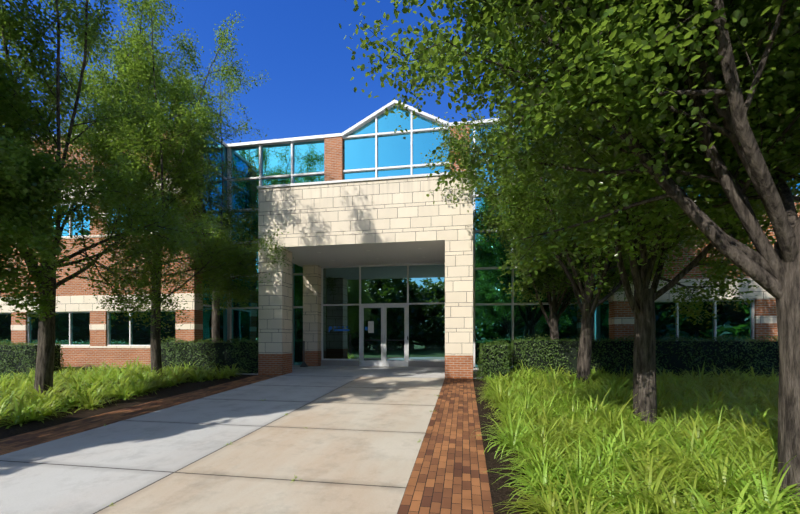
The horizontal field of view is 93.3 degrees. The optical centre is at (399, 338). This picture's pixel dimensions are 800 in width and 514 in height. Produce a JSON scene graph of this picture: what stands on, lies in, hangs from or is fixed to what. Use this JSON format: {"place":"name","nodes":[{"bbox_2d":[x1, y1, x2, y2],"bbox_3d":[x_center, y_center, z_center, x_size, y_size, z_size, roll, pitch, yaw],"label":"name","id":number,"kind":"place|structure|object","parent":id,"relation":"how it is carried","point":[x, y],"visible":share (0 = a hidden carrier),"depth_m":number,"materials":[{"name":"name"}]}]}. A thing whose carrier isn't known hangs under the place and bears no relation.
{"place":"outdoors","nodes":[
{"label":"outdoors","id":0,"kind":"place"},
{"bbox_2d":[0,5,100,324],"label":"tree","id":1,"kind":"object","parent":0,"point":[18,181],"depth_m":6.18,"materials":[{"name":"green plant"}]},
{"bbox_2d":[0,367,125,378],"bbox_3d":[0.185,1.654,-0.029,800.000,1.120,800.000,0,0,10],"label":"lawn ground","id":2,"kind":"structure","parent":0,"point":[27,374],"depth_m":12.94,"materials":[{"name":"green plant"}]},
{"bbox_2d":[0,339,64,372],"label":"hedge","id":3,"kind":"object","parent":2,"relation":"on","point":[30,356],"depth_m":13.05,"materials":[{"name":"green plant"}]},
{"bbox_2d":[0,127,202,367],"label":"building wing","id":4,"kind":"structure","parent":2,"relation":"on","point":[85,336],"depth_m":14.65,"materials":[{"name":"brick"}]},
{"bbox_2d":[0,368,255,438],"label":"mulch bed","id":5,"kind":"object","parent":2,"relation":"on","point":[119,404],"depth_m":7.60,"materials":[{"name":"brown soil"}]},
{"bbox_2d":[0,375,280,454],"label":"brick paving band","id":6,"kind":"object","parent":2,"relation":"on","point":[24,441],"depth_m":6.54,"materials":[{"name":"brown brick"}]},
{"bbox_2d":[257,171,473,378],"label":"entrance portico","id":7,"kind":"structure","parent":2,"relation":"on","point":[402,219],"depth_m":11.71,"materials":[{"name":"stone"}]},
{"bbox_2d":[321,263,444,366],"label":"storefront entrance doors","id":8,"kind":"structure","parent":7,"relation":"attached to","point":[384,315],"depth_m":14.86,"materials":[{"name":"glass"}]},
{"bbox_2d":[203,99,608,367],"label":"glass curtain wall","id":9,"kind":"structure","parent":2,"relation":"on","point":[372,145],"depth_m":14.85,"materials":[{"name":"glass"}]},
{"bbox_2d":[397,378,493,513],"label":"brick paving band","id":10,"kind":"object","parent":2,"relation":"on","point":[449,474],"depth_m":4.33,"materials":[{"name":"brown brick"}]},
{"bbox_2d":[473,379,794,513],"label":"mulch bed","id":11,"kind":"object","parent":2,"relation":"on","point":[503,494],"depth_m":4.24,"materials":[{"name":"brown soil"}]},
{"bbox_2d":[0,355,799,513],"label":"liriope plants","id":12,"kind":"object","parent":11,"relation":"on","point":[534,402],"visible":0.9,"depth_m":4.89,"materials":[{"name":"green plant"}]},
{"bbox_2d":[472,337,513,379],"bbox_3d":[2.718,0.607,11.032,1.228,1.285,1.167,0,0,10],"label":"boxwood shrub","id":13,"kind":"object","parent":11,"relation":"on","point":[508,350],"depth_m":10.69,"materials":[{"name":"green plant"}]},
{"bbox_2d":[608,114,799,340],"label":"red brick building","id":14,"kind":"structure","parent":2,"relation":"on","point":[757,317],"depth_m":11.30,"materials":[{"name":"brick"}]},
{"bbox_2d":[0,0,229,395],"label":"tree","id":15,"kind":"object","parent":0,"point":[16,19],"depth_m":7.73,"materials":[{"name":"green plant"}]},
{"bbox_2d":[37,0,257,379],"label":"tree","id":16,"kind":"object","parent":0,"point":[144,66],"depth_m":10.58,"materials":[{"name":"green plant"}]},
{"bbox_2d":[55,19,295,341],"bbox_3d":[-6.364,-4.396,13.587,6.668,11.640,7.453,0,0,10],"label":"tree","id":17,"kind":"object","parent":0,"point":[232,211],"depth_m":12.83,"materials":[{"name":"green plant"}]},
{"bbox_2d":[0,375,358,513],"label":"concrete path","id":18,"kind":"structure","parent":0,"point":[93,471],"depth_m":4.92,"materials":[{"name":"grey concrete"}]},
{"bbox_2d":[161,336,257,373],"bbox_3d":[-6.444,0.540,13.108,4.352,1.379,1.233,0,0,10],"label":"hedge","id":19,"kind":"object","parent":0,"point":[221,356],"depth_m":12.75,"materials":[{"name":"green plant"}]},
{"bbox_2d":[94,377,444,513],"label":"concrete path","id":20,"kind":"structure","parent":0,"point":[354,446],"depth_m":4.36,"materials":[{"name":"beige concrete"}]},
{"bbox_2d":[0,0,558,266],"label":"sky","id":21,"kind":"structure","parent":0,"point":[302,46],"materials":[{"name":"blue"}]},
{"bbox_2d":[236,365,512,378],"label":"entrance pavement","id":22,"kind":"structure","parent":0,"point":[397,371],"depth_m":12.71,"materials":[{"name":"grey concrete"}]},
{"bbox_2d":[300,341,307,366],"bbox_3d":[-3.685,0.594,14.477,0.320,1.000,0.320,0,0,10],"label":"post","id":23,"kind":"object","parent":22,"relation":"on","point":[303,364],"visible":1,"depth_m":14.45,"materials":[{"name":"grey metal"}]},
{"bbox_2d":[473,132,632,340],"bbox_3d":[5.467,-3.012,11.638,5.148,8.861,5.768,0,0,-41],"label":"pear tree","id":24,"kind":"object","parent":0,"point":[526,273],"depth_m":11.77,"materials":[{"name":"green plant"}]},
{"bbox_2d":[420,11,714,383],"bbox_3d":[4.542,-3.339,9.290,8.226,9.731,6.519,0,0,10],"label":"pear tree","id":25,"kind":"object","parent":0,"point":[515,197],"depth_m":9.22,"materials":[{"name":"green plant"}]},
{"bbox_2d":[339,0,799,508],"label":"pear tree","id":26,"kind":"object","parent":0,"point":[489,32],"depth_m":3.48,"materials":[{"name":"green plant"}]},
{"bbox_2d":[509,333,778,378],"bbox_3d":[8.958,0.506,10.540,11.663,1.457,1.259,0,0,10],"label":"long hedge","id":27,"kind":"object","parent":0,"point":[674,362],"depth_m":10.47,"materials":[{"name":"green plant"}]},
{"bbox_2d":[499,2,799,427],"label":"pear tree","id":28,"kind":"object","parent":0,"point":[582,205],"depth_m":5.66,"materials":[{"name":"green plant"}]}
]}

